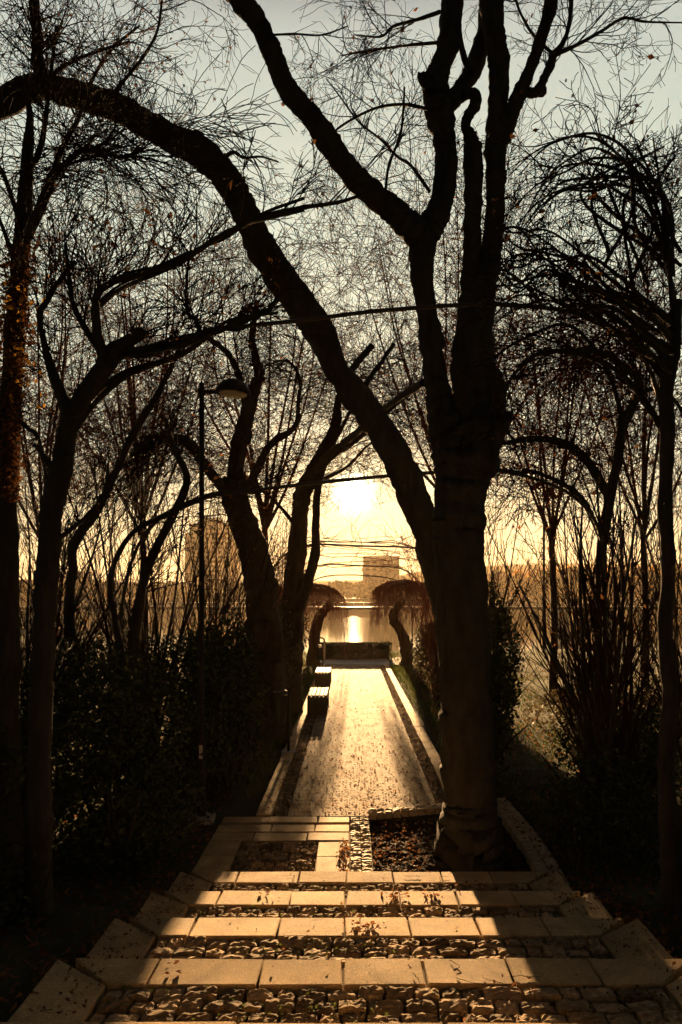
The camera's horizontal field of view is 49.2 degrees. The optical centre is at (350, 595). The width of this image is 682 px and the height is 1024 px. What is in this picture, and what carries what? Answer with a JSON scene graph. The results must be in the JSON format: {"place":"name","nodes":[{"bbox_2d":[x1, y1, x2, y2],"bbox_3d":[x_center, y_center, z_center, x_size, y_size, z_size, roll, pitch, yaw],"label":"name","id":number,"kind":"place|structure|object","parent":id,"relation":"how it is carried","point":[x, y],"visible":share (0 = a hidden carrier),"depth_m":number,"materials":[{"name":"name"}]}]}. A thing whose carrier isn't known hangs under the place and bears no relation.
{"place":"outdoors","nodes":[
{"label":"outdoors","id":0,"kind":"place"},
{"bbox_2d":[19,562,657,596],"bbox_3d":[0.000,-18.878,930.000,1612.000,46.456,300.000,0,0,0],"label":"hills","id":1,"kind":"structure","parent":0,"point":[326,581],"depth_m":875.68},
{"bbox_2d":[0,597,681,1021],"bbox_3d":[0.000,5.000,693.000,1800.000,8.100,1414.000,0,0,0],"label":"ground","id":2,"kind":"structure","parent":0,"point":[64,919],"depth_m":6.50,"materials":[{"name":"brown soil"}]},
{"bbox_2d":[20,647,89,805],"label":"evergreen bush","id":3,"kind":"object","parent":2,"relation":"on","point":[24,741],"visible":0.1,"depth_m":7.93,"materials":[{"name":"green plant"}]},
{"bbox_2d":[18,489,108,744],"bbox_3d":[-4.464,0.419,10.378,2.367,4.062,2.998,0,0,0],"label":"bare shrub","id":4,"kind":"object","parent":2,"relation":"on","point":[85,621],"visible":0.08,"depth_m":10.56,"materials":[{"name":"brown plant"}]},
{"bbox_2d":[64,571,92,581],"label":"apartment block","id":5,"kind":"structure","parent":2,"relation":"on","point":[81,577],"depth_m":500.29,"materials":[{"name":"concrete"}]},
{"bbox_2d":[17,435,176,807],"bbox_3d":[-3.158,0.082,8.362,3.011,4.736,3.189,0,0,0],"label":"bare shrub","id":6,"kind":"object","parent":2,"relation":"on","point":[27,643],"visible":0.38,"depth_m":8.33,"materials":[{"name":"brown plant"}]},
{"bbox_2d":[0,62,211,576],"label":"bare tree","id":7,"kind":"object","parent":2,"relation":"on","point":[31,422],"visible":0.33,"depth_m":14.24,"materials":[{"name":"brown plant"}]},
{"bbox_2d":[22,627,193,722],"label":"evergreen bush","id":8,"kind":"object","parent":2,"relation":"on","point":[98,637],"visible":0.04,"depth_m":13.64,"materials":[{"name":"green plant"}]},
{"bbox_2d":[20,634,204,877],"bbox_3d":[-2.174,1.477,6.659,1.741,2.275,1.765,0,0,0],"label":"evergreen bush","id":9,"kind":"object","parent":2,"relation":"on","point":[108,760],"visible":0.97,"depth_m":6.51,"materials":[{"name":"green plant"}]},
{"bbox_2d":[102,601,145,744],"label":"evergreen bush","id":10,"kind":"object","parent":2,"relation":"on","point":[127,647],"visible":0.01,"depth_m":10.95,"materials":[{"name":"green plant"}]},
{"bbox_2d":[18,336,284,788],"bbox_3d":[-2.555,-0.238,8.997,2.820,5.376,3.379,0,0,26],"label":"bare shrub","id":11,"kind":"object","parent":2,"relation":"on","point":[108,633],"visible":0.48,"depth_m":9.18,"materials":[{"name":"brown plant"}]},
{"bbox_2d":[0,0,313,881],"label":"tall tree","id":12,"kind":"object","parent":2,"relation":"on","point":[12,420],"visible":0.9,"depth_m":5.85,"materials":[{"name":"brown plant"}]},
{"bbox_2d":[0,91,321,659],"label":"bare tree","id":13,"kind":"object","parent":2,"relation":"on","point":[186,389],"visible":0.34,"depth_m":15.90,"materials":[{"name":"brown plant"}]},
{"bbox_2d":[110,621,269,792],"bbox_3d":[-2.017,1.413,9.608,1.868,2.228,2.484,0,0,0],"label":"evergreen bush","id":14,"kind":"object","parent":2,"relation":"on","point":[178,659],"visible":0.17,"depth_m":9.10,"materials":[{"name":"green plant"}]},
{"bbox_2d":[64,292,318,783],"bbox_3d":[-1.562,-0.442,6.976,2.540,4.624,1.388,0,0,0],"label":"slender tree","id":15,"kind":"object","parent":2,"relation":"on","point":[172,513],"visible":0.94,"depth_m":7.10,"materials":[{"name":"brown plant"}]},
{"bbox_2d":[0,98,410,917],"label":"trained tree","id":16,"kind":"object","parent":2,"relation":"on","point":[38,812],"visible":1,"depth_m":4.53,"materials":[{"name":"brown plant"}]},
{"bbox_2d":[185,518,240,597],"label":"tower block","id":17,"kind":"structure","parent":2,"relation":"on","point":[193,534],"depth_m":520.00,"materials":[{"name":"concrete"}]},
{"bbox_2d":[0,0,437,642],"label":"leaning tree","id":18,"kind":"object","parent":2,"relation":"on","point":[360,402],"visible":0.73,"depth_m":7.18,"materials":[{"name":"brown plant"}]},
{"bbox_2d":[187,378,250,825],"bbox_3d":[-1.378,0.058,7.860,0.651,4.685,0.376,0,0,0],"label":"street lamp","id":19,"kind":"object","parent":2,"relation":"on","point":[233,388],"visible":0.96,"depth_m":7.83,"materials":[{"name":"metal"}]},
{"bbox_2d":[75,225,366,747],"bbox_3d":[-1.797,-1.703,12.353,3.475,8.650,4.537,0,0,34],"label":"crooked tree","id":20,"kind":"object","parent":2,"relation":"on","point":[270,639],"visible":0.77,"depth_m":12.27,"materials":[{"name":"brown plant"}]},
{"bbox_2d":[148,447,294,708],"bbox_3d":[-2.203,-0.132,12.663,2.538,5.164,3.220,0,0,0],"label":"bare shrub","id":21,"kind":"object","parent":2,"relation":"on","point":[211,598],"visible":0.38,"depth_m":12.39,"materials":[{"name":"brown plant"}]},
{"bbox_2d":[180,608,265,799],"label":"evergreen bush","id":22,"kind":"object","parent":2,"relation":"on","point":[237,720],"visible":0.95,"depth_m":8.55,"materials":[{"name":"green plant"}]},
{"bbox_2d":[63,170,449,545],"bbox_3d":[-2.579,-5.620,21.605,11.623,15.947,8.349,0,0,0],"label":"bare tree","id":23,"kind":"object","parent":2,"relation":"on","point":[266,518],"visible":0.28,"depth_m":21.29,"materials":[{"name":"brown plant"}]},
{"bbox_2d":[225,616,290,731],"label":"evergreen bush","id":24,"kind":"object","parent":2,"relation":"on","point":[284,660],"visible":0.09,"depth_m":12.14,"materials":[{"name":"green plant"}]},
{"bbox_2d":[244,610,310,670],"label":"evergreen bush","id":25,"kind":"object","parent":2,"relation":"on","point":[308,638],"depth_m":21.21,"materials":[{"name":"green plant"}]},
{"bbox_2d":[251,445,309,665],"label":"bare shrub","id":26,"kind":"object","parent":2,"relation":"on","point":[280,579],"visible":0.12,"depth_m":17.27,"materials":[{"name":"brown plant"}]},
{"bbox_2d":[278,596,301,720],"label":"evergreen bush","id":27,"kind":"object","parent":2,"relation":"on","point":[288,650],"visible":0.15,"depth_m":14.22,"materials":[{"name":"green plant"}]},
{"bbox_2d":[304,583,350,665],"bbox_3d":[-1.143,0.945,24.496,2.303,2.782,2.149,0,0,0],"label":"weeping tree","id":28,"kind":"object","parent":2,"relation":"on","point":[325,609],"visible":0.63,"depth_m":24.32,"materials":[{"name":"brown plant"}]},
{"bbox_2d":[205,289,450,716],"bbox_3d":[-0.495,-1.796,14.060,5.117,8.494,4.906,0,0,0],"label":"backlit tree","id":29,"kind":"object","parent":2,"relation":"on","point":[297,593],"visible":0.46,"depth_m":14.79,"materials":[{"name":"brown plant"}]},
{"bbox_2d":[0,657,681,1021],"bbox_3d":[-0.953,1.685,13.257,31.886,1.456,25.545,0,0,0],"label":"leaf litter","id":30,"kind":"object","parent":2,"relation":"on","point":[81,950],"visible":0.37,"depth_m":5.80,"materials":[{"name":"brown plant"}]},
{"bbox_2d":[266,507,420,588],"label":"tree branches","id":31,"kind":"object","parent":2,"relation":"on","point":[322,543],"depth_m":16.03,"materials":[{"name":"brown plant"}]},
{"bbox_2d":[19,563,681,598],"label":"wood","id":32,"kind":"object","parent":2,"relation":"on","point":[362,589],"visible":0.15,"depth_m":383.79,"materials":[{"name":"plant"}]},
{"bbox_2d":[279,530,427,675],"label":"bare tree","id":33,"kind":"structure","parent":2,"relation":"on","point":[382,566],"depth_m":21.99,"materials":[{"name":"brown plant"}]},
{"bbox_2d":[272,678,440,822],"bbox_3d":[0.150,2.408,16.700,2.300,0.124,17.500,0,0,0],"label":"path bedding","id":34,"kind":"object","parent":2,"relation":"on","point":[414,819],"visible":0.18,"depth_m":8.05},
{"bbox_2d":[273,689,295,755],"bbox_3d":[-0.994,1.900,11.200,0.332,1.000,0.217,0,0,0],"label":"litter bin","id":35,"kind":"object","parent":34,"relation":"on","point":[281,704],"visible":0.96,"depth_m":11.15,"materials":[{"name":"metal"}]},
{"bbox_2d":[315,645,322,668],"bbox_3d":[-0.944,1.971,23.600,0.332,0.858,0.217,0,0,0],"label":"litter bin","id":36,"kind":"object","parent":34,"relation":"on","point":[319,651],"visible":0.92,"depth_m":23.53,"materials":[{"name":"metal"}]},
{"bbox_2d":[256,664,442,816],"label":"path kerb","id":37,"kind":"structure","parent":34,"relation":"on","point":[280,772],"depth_m":11.26,"materials":[{"name":"concrete"}]},
{"bbox_2d":[273,665,442,816],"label":"path edge setts","id":38,"kind":"structure","parent":34,"relation":"on","point":[417,747],"depth_m":10.76,"materials":[{"name":"stone"}]},
{"bbox_2d":[350,797,569,886],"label":"bed kerb","id":39,"kind":"structure","parent":34,"relation":"on","point":[536,861],"depth_m":7.29,"materials":[{"name":"grey stone"}]},
{"bbox_2d":[114,470,607,799],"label":"metal arch","id":40,"kind":"structure","parent":2,"relation":"on","point":[585,507],"depth_m":8.43,"materials":[{"name":"black metal"}]},
{"bbox_2d":[305,657,419,668],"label":"promenade","id":41,"kind":"structure","parent":2,"relation":"on","point":[361,661],"depth_m":26.60,"materials":[{"name":"grey concrete"}]},
{"bbox_2d":[320,637,324,662],"bbox_3d":[-1.020,1.905,26.200,0.284,0.930,0.060,0,0,0],"label":"metal hoop","id":42,"kind":"object","parent":41,"relation":"on","point":[324,647],"visible":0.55,"depth_m":26.17,"materials":[{"name":"metal"}]},
{"bbox_2d":[320,641,391,658],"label":"clipped hedge","id":43,"kind":"object","parent":41,"relation":"on","point":[375,650],"visible":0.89,"depth_m":27.91,"materials":[{"name":"green plant"}]},
{"bbox_2d":[314,574,412,655],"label":"metal arch","id":44,"kind":"structure","parent":2,"relation":"on","point":[364,575],"depth_m":26.98,"materials":[{"name":"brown metal"}]},
{"bbox_2d":[78,819,665,1023],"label":"stair bedding","id":45,"kind":"object","parent":2,"relation":"on","point":[296,995],"visible":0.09,"depth_m":3.41,"materials":[{"name":"gravel"}]},
{"bbox_2d":[0,817,681,1023],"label":"stair slabs","id":46,"kind":"structure","parent":45,"relation":"on","point":[628,970],"depth_m":4.05,"materials":[{"name":"stone"}]},
{"bbox_2d":[89,841,681,1023],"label":"stair setts","id":47,"kind":"structure","parent":45,"relation":"on","point":[198,1004],"depth_m":3.16,"materials":[{"name":"stone"}]},
{"bbox_2d":[138,875,633,1016],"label":"fallen twigs","id":48,"kind":"object","parent":47,"relation":"on","point":[413,973],"visible":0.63,"depth_m":3.37,"materials":[{"name":"brown wood"}]},
{"bbox_2d":[105,844,671,1023],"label":"joint moss","id":49,"kind":"object","parent":47,"relation":"on","point":[386,1013],"visible":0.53,"depth_m":3.17,"materials":[{"name":"green plant"}]},
{"bbox_2d":[363,556,399,584],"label":"apartment block","id":50,"kind":"structure","parent":2,"relation":"on","point":[383,573],"depth_m":470.00,"materials":[{"name":"concrete"}]},
{"bbox_2d":[369,579,432,665],"bbox_3d":[1.755,0.879,24.746,2.250,2.898,2.681,0,0,23],"label":"weeping tree","id":51,"kind":"object","parent":2,"relation":"on","point":[388,590],"visible":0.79,"depth_m":24.45,"materials":[{"name":"brown plant"}]},
{"bbox_2d":[148,302,658,402],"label":"metal arch","id":52,"kind":"structure","parent":2,"relation":"on","point":[408,308],"depth_m":4.61,"materials":[{"name":"black metal"}]},
{"bbox_2d":[410,620,437,687],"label":"evergreen bush","id":53,"kind":"object","parent":2,"relation":"on","point":[423,661],"visible":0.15,"depth_m":18.61,"materials":[{"name":"green plant"}]},
{"bbox_2d":[400,490,498,700],"bbox_3d":[2.105,0.023,16.287,2.342,4.854,2.165,0,0,0],"label":"bare shrub","id":54,"kind":"object","parent":2,"relation":"on","point":[432,651],"visible":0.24,"depth_m":16.42,"materials":[{"name":"brown plant"}]},
{"bbox_2d":[369,818,532,877],"bbox_3d":[0.897,2.395,7.135,1.425,0.118,2.550,0,0,0],"label":"soil bed","id":55,"kind":"object","parent":2,"relation":"on","point":[432,866],"visible":0.33,"depth_m":7.08,"materials":[{"name":"brown soil"}]},
{"bbox_2d":[374,819,510,870],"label":"pale flakes","id":56,"kind":"object","parent":55,"relation":"on","point":[404,840],"visible":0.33,"depth_m":7.11,"materials":[{"name":"beige plant"}]},
{"bbox_2d":[226,0,681,872],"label":"forked tree","id":57,"kind":"object","parent":55,"relation":"on","point":[470,836],"visible":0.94,"depth_m":6.62,"materials":[{"name":"brown plant"}]},
{"bbox_2d":[265,49,659,531],"bbox_3d":[3.241,-5.533,19.319,10.928,15.769,9.717,0,0,0],"label":"bare tree","id":58,"kind":"object","parent":2,"relation":"on","point":[446,352],"visible":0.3,"depth_m":18.53,"materials":[{"name":"brown plant"}]},
{"bbox_2d":[430,638,516,709],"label":"evergreen bush","id":59,"kind":"object","parent":2,"relation":"on","point":[435,683],"visible":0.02,"depth_m":14.06,"materials":[{"name":"green plant"}]},
{"bbox_2d":[427,481,561,755],"bbox_3d":[1.921,0.290,10.457,1.770,4.321,2.899,0,0,0],"label":"bare shrub","id":60,"kind":"object","parent":2,"relation":"on","point":[507,585],"visible":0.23,"depth_m":10.20,"materials":[{"name":"brown plant"}]},
{"bbox_2d":[487,580,527,775],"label":"evergreen bush","id":61,"kind":"object","parent":2,"relation":"on","point":[507,704],"visible":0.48,"depth_m":9.53,"materials":[{"name":"green plant"}]},
{"bbox_2d":[532,485,555,652],"bbox_3d":[7.794,-1.064,30.000,1.094,7.228,0.240,0,0,0],"label":"floodlight mast","id":62,"kind":"object","parent":2,"relation":"on","point":[543,645],"visible":0.16,"depth_m":29.95,"materials":[{"name":"metal"}]},
{"bbox_2d":[408,254,681,716],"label":"weeping tree","id":63,"kind":"object","parent":2,"relation":"on","point":[572,447],"visible":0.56,"depth_m":8.52,"materials":[{"name":"brown plant"}]},
{"bbox_2d":[413,171,681,695],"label":"bare tree","id":64,"kind":"object","parent":2,"relation":"on","point":[551,687],"visible":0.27,"depth_m":16.16,"materials":[{"name":"brown plant"}]},
{"bbox_2d":[434,37,681,919],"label":"trained tree","id":65,"kind":"object","parent":2,"relation":"on","point":[640,336],"visible":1,"depth_m":4.54,"materials":[{"name":"brown plant"}]},
{"bbox_2d":[486,419,681,758],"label":"bare shrub","id":66,"kind":"object","parent":2,"relation":"on","point":[565,574],"visible":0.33,"depth_m":10.27,"materials":[{"name":"brown plant"}]},
{"bbox_2d":[488,565,681,598],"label":"autumn wood","id":67,"kind":"object","parent":2,"relation":"on","point":[525,578],"visible":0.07,"depth_m":382.83,"materials":[{"name":"brown plant"}]},
{"bbox_2d":[496,98,681,698],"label":"bare tree","id":68,"kind":"object","parent":2,"relation":"on","point":[644,450],"visible":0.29,"depth_m":14.79,"materials":[{"name":"brown plant"}]},
{"bbox_2d":[524,672,661,733],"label":"evergreen bush","id":69,"kind":"object","parent":2,"relation":"on","point":[556,698],"visible":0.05,"depth_m":12.90,"materials":[{"name":"green plant"}]},
{"bbox_2d":[511,385,681,834],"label":"bare shrub","id":70,"kind":"object","parent":2,"relation":"on","point":[598,710],"visible":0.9,"depth_m":7.45,"materials":[{"name":"brown plant"}]},
{"bbox_2d":[537,724,681,869],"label":"evergreen bush","id":71,"kind":"object","parent":2,"relation":"on","point":[592,796],"visible":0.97,"depth_m":6.96,"materials":[{"name":"green plant"}]},
{"bbox_2d":[543,691,681,813],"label":"evergreen bush","id":72,"kind":"object","parent":2,"relation":"on","point":[649,760],"visible":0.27,"depth_m":8.40,"materials":[{"name":"green plant"}]},
{"bbox_2d":[577,559,681,761],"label":"bare shrub","id":73,"kind":"object","parent":2,"relation":"on","point":[656,685],"visible":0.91,"depth_m":6.03,"materials":[{"name":"brown plant"}]},
{"bbox_2d":[579,425,681,751],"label":"bare shrub","id":74,"kind":"object","parent":2,"relation":"on","point":[675,629],"visible":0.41,"depth_m":9.55,"materials":[{"name":"brown plant"}]},
{"bbox_2d":[0,0,681,582],"label":"sky","id":75,"kind":"structure","parent":0,"point":[279,13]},
{"bbox_2d":[21,613,681,651],"bbox_3d":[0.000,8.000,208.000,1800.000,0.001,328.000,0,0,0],"label":"river","id":76,"kind":"structure","parent":0,"point":[360,630],"depth_m":182.68,"materials":[{"name":"grey liquid"}]},
{"bbox_2d":[20,602,681,648],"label":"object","id":77,"kind":"structure","parent":76,"relation":"in","point":[369,608],"depth_m":110.40,"materials":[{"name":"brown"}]},
{"bbox_2d":[288,665,434,815],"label":"path","id":78,"kind":"structure","parent":0,"point":[377,696],"depth_m":10.95,"materials":[{"name":"beige gravel"}]},
{"bbox_2d":[307,687,328,714],"bbox_3d":[-0.661,2.162,15.400,0.405,0.386,1.284,0,0,0],"label":"bench","id":79,"kind":"object","parent":78,"relation":"on","point":[318,701],"visible":1,"depth_m":14.78,"materials":[{"name":"brown wood"}]},
{"bbox_2d":[315,667,330,686],"bbox_3d":[-0.721,2.162,19.900,0.405,0.386,1.284,0,0,0],"label":"bench","id":80,"kind":"object","parent":78,"relation":"on","point":[323,677],"visible":1,"depth_m":19.28,"materials":[{"name":"brown wood"}]}
]}

